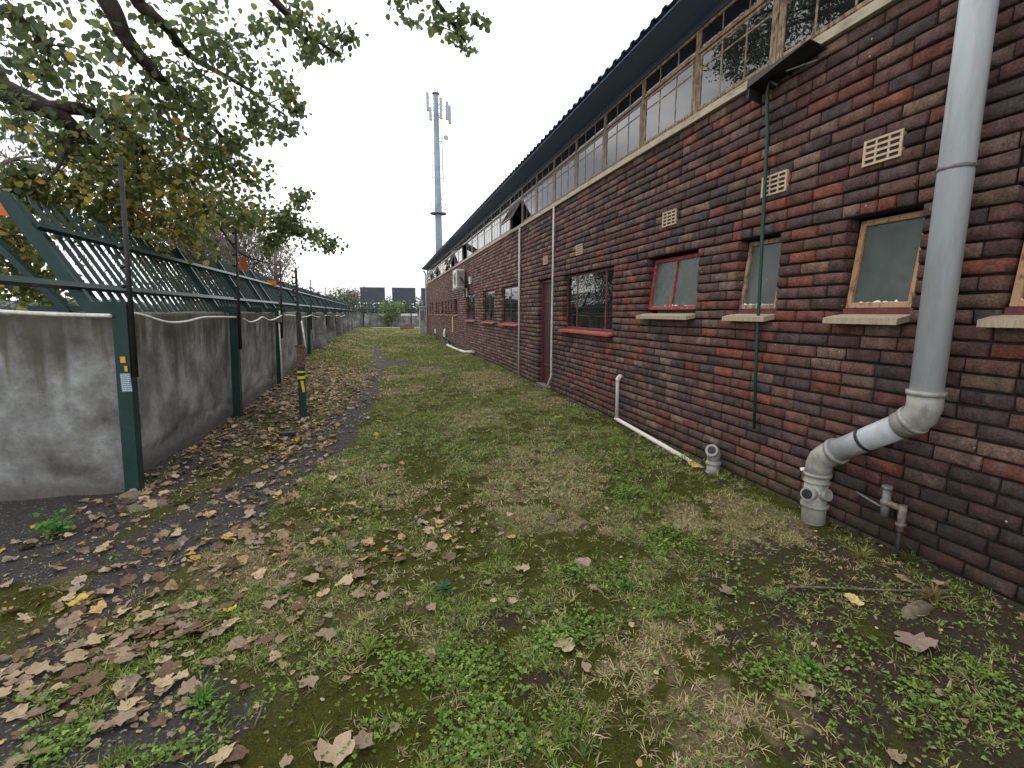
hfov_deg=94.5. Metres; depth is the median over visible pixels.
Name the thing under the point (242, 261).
warning sign
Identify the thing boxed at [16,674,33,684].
fallen leaf
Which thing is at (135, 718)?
fallen leaf
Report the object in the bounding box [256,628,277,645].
fallen leaf
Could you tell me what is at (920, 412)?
downpipe
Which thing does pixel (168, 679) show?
fallen leaf
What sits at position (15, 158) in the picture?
wispy tree
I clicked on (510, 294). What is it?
window
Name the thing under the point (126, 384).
warning sticker
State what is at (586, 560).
fallen leaf
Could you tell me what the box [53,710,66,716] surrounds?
fallen leaf
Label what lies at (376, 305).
distant tree
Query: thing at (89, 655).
fallen leaf
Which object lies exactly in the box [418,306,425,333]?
meter kiosk
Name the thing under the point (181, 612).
fallen leaf
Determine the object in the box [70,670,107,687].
fallen leaf
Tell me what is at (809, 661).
weed
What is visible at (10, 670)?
fallen leaf
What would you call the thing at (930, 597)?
weed
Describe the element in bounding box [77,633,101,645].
fallen leaf
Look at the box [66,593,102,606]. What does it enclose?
fallen leaf
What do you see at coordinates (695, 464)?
fallen leaf
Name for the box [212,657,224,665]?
fallen leaf
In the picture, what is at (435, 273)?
window
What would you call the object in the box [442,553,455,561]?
fallen leaf
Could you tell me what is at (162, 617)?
fallen leaf
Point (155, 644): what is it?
fallen leaf
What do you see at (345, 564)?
fallen leaf
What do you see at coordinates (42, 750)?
fallen leaf
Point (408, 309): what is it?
end fence
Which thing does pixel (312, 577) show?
fallen leaf
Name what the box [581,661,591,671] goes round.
fallen leaf
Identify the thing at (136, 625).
fallen leaf
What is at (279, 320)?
fence post
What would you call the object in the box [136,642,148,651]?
fallen leaf
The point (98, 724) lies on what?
fallen leaf
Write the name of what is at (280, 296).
electric fence pole
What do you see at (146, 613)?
fallen leaf
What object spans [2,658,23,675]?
fallen leaf
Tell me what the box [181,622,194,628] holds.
fallen leaf
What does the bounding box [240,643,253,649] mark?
fallen leaf
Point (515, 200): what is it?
window
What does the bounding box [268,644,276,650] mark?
fallen leaf
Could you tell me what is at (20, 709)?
fallen leaf
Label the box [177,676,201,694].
fallen leaf
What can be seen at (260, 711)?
stick
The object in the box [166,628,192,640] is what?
fallen leaf
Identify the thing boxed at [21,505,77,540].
weed plant
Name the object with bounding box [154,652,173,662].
fallen leaf
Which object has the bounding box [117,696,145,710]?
fallen leaf
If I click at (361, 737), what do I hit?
fallen leaf
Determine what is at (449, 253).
window
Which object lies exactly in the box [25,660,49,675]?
fallen leaf
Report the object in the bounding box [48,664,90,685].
fallen leaf
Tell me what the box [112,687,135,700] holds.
fallen leaf
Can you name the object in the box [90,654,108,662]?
fallen leaf
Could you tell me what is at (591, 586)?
fallen leaf
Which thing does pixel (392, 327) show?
concrete path
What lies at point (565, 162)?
window
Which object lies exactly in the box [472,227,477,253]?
window
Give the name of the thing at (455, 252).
window
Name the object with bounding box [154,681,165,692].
fallen leaf
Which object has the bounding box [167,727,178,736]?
fallen leaf
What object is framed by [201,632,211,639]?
fallen leaf
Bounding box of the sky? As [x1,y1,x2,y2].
[0,0,671,307]
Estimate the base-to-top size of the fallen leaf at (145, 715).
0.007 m
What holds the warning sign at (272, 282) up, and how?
attached to the palisade fence at (258, 294)
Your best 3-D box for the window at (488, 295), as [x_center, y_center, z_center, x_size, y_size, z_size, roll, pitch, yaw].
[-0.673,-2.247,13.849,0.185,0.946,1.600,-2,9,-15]
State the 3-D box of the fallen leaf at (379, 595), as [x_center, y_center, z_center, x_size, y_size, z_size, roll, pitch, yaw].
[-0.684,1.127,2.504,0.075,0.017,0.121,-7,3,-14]
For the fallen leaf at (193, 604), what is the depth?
2.42 m
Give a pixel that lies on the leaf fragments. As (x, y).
(638, 762)
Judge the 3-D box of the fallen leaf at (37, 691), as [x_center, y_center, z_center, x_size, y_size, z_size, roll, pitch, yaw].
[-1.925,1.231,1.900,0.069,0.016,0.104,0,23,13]
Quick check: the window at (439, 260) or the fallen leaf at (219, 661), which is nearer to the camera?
the fallen leaf at (219, 661)
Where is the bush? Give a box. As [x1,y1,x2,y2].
[375,301,406,326]
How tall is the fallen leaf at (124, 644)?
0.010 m
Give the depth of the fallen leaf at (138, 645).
2.15 m
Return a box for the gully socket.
[705,444,720,473]
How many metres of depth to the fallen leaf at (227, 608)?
2.40 m
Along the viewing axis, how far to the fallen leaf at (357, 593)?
2.52 m
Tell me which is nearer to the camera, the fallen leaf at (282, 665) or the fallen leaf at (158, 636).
the fallen leaf at (282, 665)
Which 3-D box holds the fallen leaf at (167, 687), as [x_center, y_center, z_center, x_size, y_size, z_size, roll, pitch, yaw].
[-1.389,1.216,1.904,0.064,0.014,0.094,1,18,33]
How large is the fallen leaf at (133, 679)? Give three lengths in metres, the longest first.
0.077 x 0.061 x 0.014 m
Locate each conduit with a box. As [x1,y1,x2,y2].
[518,228,520,375]
[545,207,555,389]
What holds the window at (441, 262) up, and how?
in the brick building
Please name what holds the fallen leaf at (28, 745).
on the ground at (16, 516)
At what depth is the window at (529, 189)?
9.86 m
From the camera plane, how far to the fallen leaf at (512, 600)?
2.44 m
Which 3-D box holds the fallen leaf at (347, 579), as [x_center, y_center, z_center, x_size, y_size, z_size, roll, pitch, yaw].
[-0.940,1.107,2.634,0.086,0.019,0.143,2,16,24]
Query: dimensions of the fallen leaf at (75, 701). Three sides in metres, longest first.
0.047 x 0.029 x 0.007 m
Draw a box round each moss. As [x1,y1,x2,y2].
[0,478,1023,767]
[95,387,723,545]
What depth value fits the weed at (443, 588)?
2.58 m
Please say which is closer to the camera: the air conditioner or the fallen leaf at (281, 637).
the fallen leaf at (281, 637)
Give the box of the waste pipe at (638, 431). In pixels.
[614,374,703,467]
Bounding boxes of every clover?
[1,476,1023,767]
[265,403,718,525]
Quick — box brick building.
[422,0,1023,608]
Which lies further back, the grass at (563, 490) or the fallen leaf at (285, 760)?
the grass at (563, 490)
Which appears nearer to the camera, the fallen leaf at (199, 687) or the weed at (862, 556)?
the fallen leaf at (199, 687)
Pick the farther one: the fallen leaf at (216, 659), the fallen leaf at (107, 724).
the fallen leaf at (216, 659)
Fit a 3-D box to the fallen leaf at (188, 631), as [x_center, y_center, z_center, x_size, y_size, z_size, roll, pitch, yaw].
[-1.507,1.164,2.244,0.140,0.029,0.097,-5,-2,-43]
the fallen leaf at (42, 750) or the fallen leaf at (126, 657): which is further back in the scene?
the fallen leaf at (126, 657)
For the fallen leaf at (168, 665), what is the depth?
2.00 m
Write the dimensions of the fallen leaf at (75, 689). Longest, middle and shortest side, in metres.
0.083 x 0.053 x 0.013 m
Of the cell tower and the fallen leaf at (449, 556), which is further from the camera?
the cell tower
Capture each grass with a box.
[48,392,733,554]
[251,341,550,404]
[329,327,453,349]
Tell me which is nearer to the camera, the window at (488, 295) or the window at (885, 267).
the window at (885, 267)
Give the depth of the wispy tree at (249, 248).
20.82 m
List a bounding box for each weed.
[174,677,224,711]
[275,583,293,593]
[353,630,385,659]
[432,578,457,594]
[614,579,637,592]
[800,655,824,679]
[844,540,877,564]
[889,545,932,562]
[910,576,962,614]
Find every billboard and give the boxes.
[360,287,384,312]
[392,288,415,312]
[421,288,425,302]
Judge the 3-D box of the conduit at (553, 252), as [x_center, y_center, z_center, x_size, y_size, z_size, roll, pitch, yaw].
[0.700,-1.479,8.637,0.070,3.309,0.264,-4,9,-24]
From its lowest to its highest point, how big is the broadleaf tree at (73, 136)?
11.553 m
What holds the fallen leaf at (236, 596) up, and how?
on the ground at (16, 516)
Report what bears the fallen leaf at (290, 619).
on the ground at (16, 516)
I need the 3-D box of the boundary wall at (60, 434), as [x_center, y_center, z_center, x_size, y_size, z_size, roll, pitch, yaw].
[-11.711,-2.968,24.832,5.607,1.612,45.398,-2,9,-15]
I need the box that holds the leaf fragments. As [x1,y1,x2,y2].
[0,378,1023,767]
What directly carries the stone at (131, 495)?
on the ground at (16, 516)
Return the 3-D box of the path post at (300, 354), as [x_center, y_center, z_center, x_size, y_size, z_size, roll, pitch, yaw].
[-2.957,-0.502,6.638,0.164,2.201,0.189,-2,9,-15]
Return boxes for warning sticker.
[120,373,131,391]
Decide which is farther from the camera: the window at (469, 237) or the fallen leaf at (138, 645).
the window at (469, 237)
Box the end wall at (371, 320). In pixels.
[355,313,425,326]
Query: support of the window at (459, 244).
in the brick building
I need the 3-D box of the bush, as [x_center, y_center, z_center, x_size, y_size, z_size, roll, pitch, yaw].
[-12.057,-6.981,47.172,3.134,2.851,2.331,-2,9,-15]
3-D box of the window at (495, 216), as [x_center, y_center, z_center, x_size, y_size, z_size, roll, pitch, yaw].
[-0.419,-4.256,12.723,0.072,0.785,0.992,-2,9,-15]
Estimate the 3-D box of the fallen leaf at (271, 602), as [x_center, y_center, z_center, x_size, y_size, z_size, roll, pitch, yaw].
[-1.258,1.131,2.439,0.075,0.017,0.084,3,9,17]
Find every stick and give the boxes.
[253,702,263,726]
[258,419,282,423]
[789,586,954,591]
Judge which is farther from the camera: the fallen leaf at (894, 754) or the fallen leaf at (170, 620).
the fallen leaf at (170, 620)
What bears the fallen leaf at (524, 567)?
on the ground at (16, 516)
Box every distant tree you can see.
[316,287,357,310]
[329,283,366,310]
[349,294,413,312]
[381,299,416,312]
[409,295,427,312]
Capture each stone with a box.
[118,490,148,499]
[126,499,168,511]
[901,600,933,618]
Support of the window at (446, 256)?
in the brick building
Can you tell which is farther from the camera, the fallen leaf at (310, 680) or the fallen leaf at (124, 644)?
the fallen leaf at (124, 644)
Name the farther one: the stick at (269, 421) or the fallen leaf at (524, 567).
the stick at (269, 421)
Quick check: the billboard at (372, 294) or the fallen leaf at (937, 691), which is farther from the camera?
the billboard at (372, 294)
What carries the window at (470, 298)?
in the brick building
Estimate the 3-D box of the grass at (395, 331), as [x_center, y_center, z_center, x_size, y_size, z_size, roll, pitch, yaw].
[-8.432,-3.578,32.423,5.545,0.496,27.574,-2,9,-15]
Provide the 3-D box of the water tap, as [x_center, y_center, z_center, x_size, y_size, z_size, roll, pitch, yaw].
[2.287,0.850,2.965,0.066,0.470,0.319,-3,9,-19]
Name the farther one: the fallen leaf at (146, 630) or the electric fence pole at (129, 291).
the electric fence pole at (129, 291)
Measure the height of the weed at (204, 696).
0.096 m
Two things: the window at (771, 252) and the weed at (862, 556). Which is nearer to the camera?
the weed at (862, 556)
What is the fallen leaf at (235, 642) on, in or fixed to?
on the ground at (16, 516)
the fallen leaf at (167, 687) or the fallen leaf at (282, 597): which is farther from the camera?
the fallen leaf at (282, 597)
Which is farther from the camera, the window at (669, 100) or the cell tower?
the cell tower
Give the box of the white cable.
[0,309,343,323]
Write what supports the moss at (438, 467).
on the ground at (16, 516)
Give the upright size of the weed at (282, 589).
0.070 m
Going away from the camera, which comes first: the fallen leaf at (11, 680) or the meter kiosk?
the fallen leaf at (11, 680)
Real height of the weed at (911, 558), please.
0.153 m
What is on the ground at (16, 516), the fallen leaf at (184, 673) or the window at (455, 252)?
the fallen leaf at (184, 673)
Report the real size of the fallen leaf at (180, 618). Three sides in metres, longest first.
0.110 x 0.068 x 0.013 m
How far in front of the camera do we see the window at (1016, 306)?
2.36 m
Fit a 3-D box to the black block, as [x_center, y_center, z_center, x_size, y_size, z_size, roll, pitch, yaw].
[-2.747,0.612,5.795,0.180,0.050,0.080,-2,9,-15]
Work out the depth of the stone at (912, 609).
2.35 m
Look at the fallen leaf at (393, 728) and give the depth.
1.72 m
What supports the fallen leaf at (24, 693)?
on the fallen leaf at (37, 691)
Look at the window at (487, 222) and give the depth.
13.70 m
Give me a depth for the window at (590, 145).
6.96 m
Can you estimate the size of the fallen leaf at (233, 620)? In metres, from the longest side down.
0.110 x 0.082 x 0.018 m
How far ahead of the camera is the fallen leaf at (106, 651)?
2.11 m
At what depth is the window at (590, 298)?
7.24 m
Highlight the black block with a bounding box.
[279,431,295,436]
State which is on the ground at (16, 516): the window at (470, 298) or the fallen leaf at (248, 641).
the fallen leaf at (248, 641)
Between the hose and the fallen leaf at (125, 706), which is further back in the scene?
the hose
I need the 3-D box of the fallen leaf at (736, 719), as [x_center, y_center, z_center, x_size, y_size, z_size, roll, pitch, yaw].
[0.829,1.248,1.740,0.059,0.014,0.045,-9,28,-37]
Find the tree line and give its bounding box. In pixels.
[0,297,413,312]
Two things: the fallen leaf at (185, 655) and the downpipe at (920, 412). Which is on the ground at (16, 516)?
the fallen leaf at (185, 655)
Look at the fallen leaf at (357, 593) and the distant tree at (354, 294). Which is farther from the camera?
the distant tree at (354, 294)
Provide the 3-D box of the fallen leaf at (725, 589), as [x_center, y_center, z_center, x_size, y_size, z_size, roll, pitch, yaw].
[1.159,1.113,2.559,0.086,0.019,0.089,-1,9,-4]
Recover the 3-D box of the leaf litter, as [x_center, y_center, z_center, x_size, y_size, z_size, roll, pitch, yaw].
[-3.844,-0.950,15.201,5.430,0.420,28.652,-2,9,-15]
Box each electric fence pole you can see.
[111,157,138,376]
[231,229,241,348]
[277,259,282,337]
[309,279,311,329]
[324,287,326,325]
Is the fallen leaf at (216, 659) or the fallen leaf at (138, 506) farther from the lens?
the fallen leaf at (138, 506)
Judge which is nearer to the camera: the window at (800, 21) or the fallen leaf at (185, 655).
the fallen leaf at (185, 655)
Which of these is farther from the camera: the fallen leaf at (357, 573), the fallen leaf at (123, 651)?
the fallen leaf at (357, 573)
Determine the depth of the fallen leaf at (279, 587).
2.61 m
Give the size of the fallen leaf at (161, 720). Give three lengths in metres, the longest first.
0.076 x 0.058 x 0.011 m
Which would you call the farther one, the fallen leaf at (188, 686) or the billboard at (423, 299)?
the billboard at (423, 299)
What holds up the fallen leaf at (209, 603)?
on the ground at (16, 516)
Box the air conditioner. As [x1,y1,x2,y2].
[452,269,471,296]
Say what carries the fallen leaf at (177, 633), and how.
on the ground at (16, 516)
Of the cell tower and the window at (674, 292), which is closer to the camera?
the window at (674, 292)
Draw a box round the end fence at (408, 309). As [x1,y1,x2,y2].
[352,303,427,326]
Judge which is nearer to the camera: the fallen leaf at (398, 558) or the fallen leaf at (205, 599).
the fallen leaf at (205, 599)
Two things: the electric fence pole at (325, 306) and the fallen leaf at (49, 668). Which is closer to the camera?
the fallen leaf at (49, 668)
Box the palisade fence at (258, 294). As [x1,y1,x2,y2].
[0,188,353,491]
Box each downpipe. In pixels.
[423,270,427,333]
[800,0,999,525]
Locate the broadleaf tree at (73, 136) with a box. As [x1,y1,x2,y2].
[0,0,491,310]
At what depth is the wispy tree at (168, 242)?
16.41 m
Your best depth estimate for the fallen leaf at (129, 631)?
2.25 m
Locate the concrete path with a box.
[372,327,425,327]
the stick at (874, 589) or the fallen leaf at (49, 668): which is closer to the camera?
the fallen leaf at (49, 668)
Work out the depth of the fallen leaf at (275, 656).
2.06 m
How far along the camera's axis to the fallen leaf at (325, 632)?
2.23 m
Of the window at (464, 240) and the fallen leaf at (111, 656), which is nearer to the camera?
the fallen leaf at (111, 656)
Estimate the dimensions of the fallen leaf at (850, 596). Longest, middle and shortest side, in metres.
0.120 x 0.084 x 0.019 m
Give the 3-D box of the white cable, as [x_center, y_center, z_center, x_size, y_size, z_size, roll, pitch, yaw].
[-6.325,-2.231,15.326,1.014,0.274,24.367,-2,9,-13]
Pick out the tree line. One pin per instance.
(10, 305)
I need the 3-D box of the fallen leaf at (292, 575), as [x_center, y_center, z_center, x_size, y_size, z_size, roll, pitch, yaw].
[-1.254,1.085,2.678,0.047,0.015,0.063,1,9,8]
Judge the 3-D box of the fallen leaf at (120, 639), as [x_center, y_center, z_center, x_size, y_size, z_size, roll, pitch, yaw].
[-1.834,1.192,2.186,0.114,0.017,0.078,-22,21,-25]
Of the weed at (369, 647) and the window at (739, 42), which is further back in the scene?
the window at (739, 42)
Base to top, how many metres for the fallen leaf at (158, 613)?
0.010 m
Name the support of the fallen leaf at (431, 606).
on the ground at (16, 516)
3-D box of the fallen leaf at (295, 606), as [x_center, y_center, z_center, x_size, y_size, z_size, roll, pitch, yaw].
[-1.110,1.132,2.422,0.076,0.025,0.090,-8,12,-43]
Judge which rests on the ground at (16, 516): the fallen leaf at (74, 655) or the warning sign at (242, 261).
the fallen leaf at (74, 655)
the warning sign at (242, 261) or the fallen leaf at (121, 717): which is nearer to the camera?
the fallen leaf at (121, 717)
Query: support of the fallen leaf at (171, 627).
on the ground at (16, 516)
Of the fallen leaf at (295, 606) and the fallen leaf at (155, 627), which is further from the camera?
the fallen leaf at (295, 606)
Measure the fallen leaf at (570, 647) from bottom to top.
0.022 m
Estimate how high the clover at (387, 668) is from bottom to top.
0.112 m
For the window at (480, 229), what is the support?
in the brick building
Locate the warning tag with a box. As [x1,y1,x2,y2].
[120,357,127,371]
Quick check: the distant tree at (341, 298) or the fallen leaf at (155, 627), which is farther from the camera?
the distant tree at (341, 298)
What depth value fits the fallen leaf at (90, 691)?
1.88 m
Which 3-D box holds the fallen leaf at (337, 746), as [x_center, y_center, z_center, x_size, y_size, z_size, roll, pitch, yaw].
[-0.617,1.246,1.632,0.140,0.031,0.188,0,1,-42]
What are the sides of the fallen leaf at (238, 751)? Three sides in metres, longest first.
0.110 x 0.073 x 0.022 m
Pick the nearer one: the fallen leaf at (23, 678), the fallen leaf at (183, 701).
the fallen leaf at (183, 701)
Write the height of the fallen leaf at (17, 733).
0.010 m
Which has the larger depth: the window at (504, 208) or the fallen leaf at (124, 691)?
the window at (504, 208)
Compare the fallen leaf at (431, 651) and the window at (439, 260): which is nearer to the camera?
the fallen leaf at (431, 651)
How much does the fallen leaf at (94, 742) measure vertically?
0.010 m
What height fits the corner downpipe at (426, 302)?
4.275 m
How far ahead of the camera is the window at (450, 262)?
20.39 m
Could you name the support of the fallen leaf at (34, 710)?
on the ground at (16, 516)
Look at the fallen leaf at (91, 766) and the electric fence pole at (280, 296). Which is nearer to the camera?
the fallen leaf at (91, 766)
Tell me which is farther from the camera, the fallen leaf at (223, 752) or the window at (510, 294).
the window at (510, 294)
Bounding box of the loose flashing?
[746,39,826,104]
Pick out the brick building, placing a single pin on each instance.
(640, 168)
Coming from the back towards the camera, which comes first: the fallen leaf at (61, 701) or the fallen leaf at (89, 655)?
the fallen leaf at (89, 655)
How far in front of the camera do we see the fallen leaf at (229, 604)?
2.42 m
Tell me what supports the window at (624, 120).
in the brick building
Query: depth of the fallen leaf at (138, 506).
3.65 m
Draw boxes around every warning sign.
[0,203,9,216]
[239,257,246,270]
[266,280,276,286]
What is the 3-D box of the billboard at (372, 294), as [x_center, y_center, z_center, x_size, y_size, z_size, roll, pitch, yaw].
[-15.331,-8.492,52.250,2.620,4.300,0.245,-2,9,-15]
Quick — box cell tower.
[426,89,450,251]
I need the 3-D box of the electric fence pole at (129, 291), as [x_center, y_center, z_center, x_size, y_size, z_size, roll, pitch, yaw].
[-3.026,-0.888,3.715,0.116,1.681,0.042,-2,9,-15]
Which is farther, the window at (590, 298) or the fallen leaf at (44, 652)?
the window at (590, 298)
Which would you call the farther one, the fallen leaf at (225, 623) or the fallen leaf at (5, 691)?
the fallen leaf at (225, 623)
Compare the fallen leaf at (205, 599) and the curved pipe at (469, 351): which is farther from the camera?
the curved pipe at (469, 351)
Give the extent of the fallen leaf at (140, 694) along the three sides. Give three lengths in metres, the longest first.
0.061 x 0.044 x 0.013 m
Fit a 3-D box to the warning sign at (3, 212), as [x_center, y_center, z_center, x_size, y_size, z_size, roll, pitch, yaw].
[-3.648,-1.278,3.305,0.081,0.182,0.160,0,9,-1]
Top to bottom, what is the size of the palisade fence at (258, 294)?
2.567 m
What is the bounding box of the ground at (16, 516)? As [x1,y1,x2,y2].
[0,326,1023,767]
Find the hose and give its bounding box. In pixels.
[752,80,779,428]
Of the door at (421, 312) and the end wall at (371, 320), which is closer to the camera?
the door at (421, 312)
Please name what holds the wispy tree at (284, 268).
on the ground at (16, 516)
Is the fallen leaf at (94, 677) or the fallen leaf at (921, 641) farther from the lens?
the fallen leaf at (921, 641)
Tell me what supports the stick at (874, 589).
on the ground at (16, 516)
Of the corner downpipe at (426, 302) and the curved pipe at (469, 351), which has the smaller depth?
the curved pipe at (469, 351)
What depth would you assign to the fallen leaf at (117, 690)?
1.90 m
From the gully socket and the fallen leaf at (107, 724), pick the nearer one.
the fallen leaf at (107, 724)
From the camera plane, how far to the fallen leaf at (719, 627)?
2.24 m
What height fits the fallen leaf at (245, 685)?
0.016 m
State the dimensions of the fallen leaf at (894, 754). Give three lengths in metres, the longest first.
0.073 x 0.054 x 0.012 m
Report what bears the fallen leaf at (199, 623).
on the ground at (16, 516)
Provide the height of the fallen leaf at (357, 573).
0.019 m
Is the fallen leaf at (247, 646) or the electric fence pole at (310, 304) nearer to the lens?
the fallen leaf at (247, 646)
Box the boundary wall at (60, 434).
[0,311,355,501]
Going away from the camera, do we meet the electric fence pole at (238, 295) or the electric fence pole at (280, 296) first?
the electric fence pole at (238, 295)
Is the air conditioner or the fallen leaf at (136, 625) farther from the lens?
the air conditioner
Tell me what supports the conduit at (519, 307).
attached to the brick building
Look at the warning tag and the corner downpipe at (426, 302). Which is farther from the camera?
the corner downpipe at (426, 302)
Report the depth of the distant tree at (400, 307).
66.94 m
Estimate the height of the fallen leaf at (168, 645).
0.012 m
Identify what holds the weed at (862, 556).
on the ground at (16, 516)
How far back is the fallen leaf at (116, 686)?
1.93 m
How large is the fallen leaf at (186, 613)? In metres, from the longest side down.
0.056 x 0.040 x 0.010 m
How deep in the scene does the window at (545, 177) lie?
8.89 m
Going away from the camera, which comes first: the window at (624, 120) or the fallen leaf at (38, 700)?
the fallen leaf at (38, 700)
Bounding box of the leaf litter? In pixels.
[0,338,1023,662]
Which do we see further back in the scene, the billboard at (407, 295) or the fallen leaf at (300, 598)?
the billboard at (407, 295)
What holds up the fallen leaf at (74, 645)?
on the ground at (16, 516)
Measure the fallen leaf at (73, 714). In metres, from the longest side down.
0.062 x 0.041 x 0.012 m
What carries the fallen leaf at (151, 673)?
on the ground at (16, 516)
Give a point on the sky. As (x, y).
(367, 149)
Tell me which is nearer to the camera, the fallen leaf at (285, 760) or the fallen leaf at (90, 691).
the fallen leaf at (285, 760)
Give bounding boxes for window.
[433,262,437,276]
[438,260,439,275]
[440,259,442,274]
[443,253,447,271]
[447,248,454,267]
[448,251,450,269]
[451,236,466,260]
[454,244,457,264]
[458,241,461,262]
[464,294,474,321]
[466,232,471,257]
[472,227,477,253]
[477,221,483,250]
[481,290,494,323]
[484,215,491,246]
[491,207,499,241]
[498,285,517,326]
[500,187,521,229]
[500,198,509,236]
[522,174,536,222]
[536,159,553,213]
[554,139,576,202]
[558,267,614,336]
[576,114,604,188]
[604,79,643,170]
[636,252,699,319]
[642,30,698,146]
[695,0,780,113]
[722,237,781,321]
[776,0,874,60]
[822,210,924,324]
[976,243,1023,327]
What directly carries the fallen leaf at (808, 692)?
on the ground at (16, 516)
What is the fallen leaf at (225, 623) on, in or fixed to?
on the ground at (16, 516)
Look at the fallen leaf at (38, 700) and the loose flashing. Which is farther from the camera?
the loose flashing
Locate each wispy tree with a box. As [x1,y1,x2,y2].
[0,21,145,299]
[50,189,258,311]
[147,177,301,310]
[251,232,312,286]
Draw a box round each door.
[420,311,423,319]
[536,279,551,389]
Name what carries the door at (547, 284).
in the brick building
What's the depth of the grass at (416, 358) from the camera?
11.69 m
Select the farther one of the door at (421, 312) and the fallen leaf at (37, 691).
the door at (421, 312)
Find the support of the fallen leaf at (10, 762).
on the ground at (16, 516)
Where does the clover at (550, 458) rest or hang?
on the ground at (16, 516)
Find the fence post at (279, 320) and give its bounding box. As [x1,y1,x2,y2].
[275,311,282,384]
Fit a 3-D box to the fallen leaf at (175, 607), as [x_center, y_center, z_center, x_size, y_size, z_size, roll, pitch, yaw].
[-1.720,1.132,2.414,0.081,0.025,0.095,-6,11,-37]
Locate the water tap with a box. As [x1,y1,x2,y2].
[855,484,907,558]
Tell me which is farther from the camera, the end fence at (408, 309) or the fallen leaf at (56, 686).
the end fence at (408, 309)
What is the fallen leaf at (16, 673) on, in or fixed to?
on the ground at (16, 516)
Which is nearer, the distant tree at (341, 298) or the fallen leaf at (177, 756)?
the fallen leaf at (177, 756)
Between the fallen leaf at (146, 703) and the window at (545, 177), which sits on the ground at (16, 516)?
the fallen leaf at (146, 703)
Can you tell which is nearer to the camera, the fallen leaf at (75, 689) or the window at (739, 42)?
the fallen leaf at (75, 689)
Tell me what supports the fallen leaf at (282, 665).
on the ground at (16, 516)
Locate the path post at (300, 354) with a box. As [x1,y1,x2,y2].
[291,268,306,417]
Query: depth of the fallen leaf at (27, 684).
1.92 m
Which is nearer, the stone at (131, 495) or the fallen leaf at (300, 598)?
the fallen leaf at (300, 598)
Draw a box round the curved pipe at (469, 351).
[446,344,474,352]
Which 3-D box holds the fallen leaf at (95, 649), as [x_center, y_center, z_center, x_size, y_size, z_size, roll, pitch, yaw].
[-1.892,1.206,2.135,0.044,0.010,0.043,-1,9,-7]
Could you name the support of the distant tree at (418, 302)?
on the ground at (16, 516)
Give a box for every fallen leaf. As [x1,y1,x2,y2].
[0,663,19,674]
[0,685,20,696]
[0,702,29,721]
[1,669,23,683]
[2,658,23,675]
[3,677,19,684]
[3,754,27,767]
[4,726,31,740]
[12,680,32,690]
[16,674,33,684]
[17,679,46,702]
[17,682,42,701]
[20,703,49,719]
[23,734,40,752]
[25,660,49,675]
[32,748,49,755]
[33,691,49,702]
[38,649,52,654]
[43,682,68,691]
[45,664,69,672]
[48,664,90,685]
[52,649,87,665]
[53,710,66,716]
[54,639,91,655]
[56,696,71,703]
[65,708,83,722]
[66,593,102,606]
[67,683,84,694]
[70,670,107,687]
[70,697,79,704]
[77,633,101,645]
[78,652,94,661]
[79,681,106,696]
[85,764,97,767]
[86,737,100,746]
[87,720,103,732]
[88,647,99,653]
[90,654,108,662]
[101,647,130,654]
[101,720,113,729]
[102,633,128,648]
[102,650,116,660]
[106,653,136,667]
[108,645,137,663]
[110,631,124,637]
[110,703,151,727]
[111,675,126,690]
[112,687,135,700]
[114,682,136,696]
[117,642,129,647]
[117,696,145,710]
[118,674,140,685]
[121,627,140,636]
[126,715,137,723]
[128,610,154,625]
[132,641,144,647]
[132,692,144,701]
[133,626,151,638]
[134,623,143,628]
[135,699,149,714]
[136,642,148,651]
[139,712,149,719]
[146,665,160,680]
[147,659,181,676]
[149,619,170,631]
[150,642,158,646]
[150,673,180,687]
[150,713,168,726]
[152,610,164,617]
[153,634,166,638]
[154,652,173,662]
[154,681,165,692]
[155,677,179,695]
[156,612,179,621]
[158,616,173,624]
[158,625,178,633]
[160,642,173,648]
[164,614,182,622]
[165,599,183,611]
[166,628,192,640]
[167,611,183,619]
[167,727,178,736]
[172,668,188,681]
[174,628,183,636]
[174,697,192,710]
[175,750,187,759]
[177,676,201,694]
[178,600,198,610]
[178,623,210,637]
[180,650,195,656]
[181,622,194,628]
[182,611,191,617]
[188,621,202,629]
[189,684,207,699]
[201,596,214,607]
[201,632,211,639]
[201,657,218,665]
[202,593,211,602]
[205,626,226,637]
[206,741,236,767]
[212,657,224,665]
[212,744,248,763]
[219,599,236,608]
[221,617,242,626]
[223,603,236,611]
[223,621,234,627]
[225,654,235,660]
[226,636,253,650]
[230,592,246,598]
[238,682,249,690]
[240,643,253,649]
[241,634,258,648]
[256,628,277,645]
[260,599,277,607]
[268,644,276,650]
[269,649,287,661]
[273,581,290,591]
[275,631,288,643]
[276,594,288,599]
[279,749,293,767]
[280,660,290,668]
[285,600,303,610]
[286,572,295,577]
[287,615,300,623]
[296,596,304,600]
[299,675,318,687]
[301,573,323,581]
[314,730,354,766]
[315,627,336,641]
[317,585,329,596]
[335,574,352,585]
[339,562,351,568]
[350,588,369,598]
[352,569,368,577]
[353,729,372,748]
[376,591,389,600]
[390,556,405,561]
[390,722,399,732]
[425,648,434,656]
[426,602,435,610]
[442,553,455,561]
[506,597,519,603]
[519,564,529,571]
[553,637,575,652]
[574,557,591,569]
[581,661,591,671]
[589,584,601,591]
[688,462,703,466]
[715,584,734,594]
[716,624,723,630]
[731,715,743,727]
[794,682,815,697]
[844,593,868,605]
[879,630,937,651]
[887,748,906,763]
[934,687,948,697]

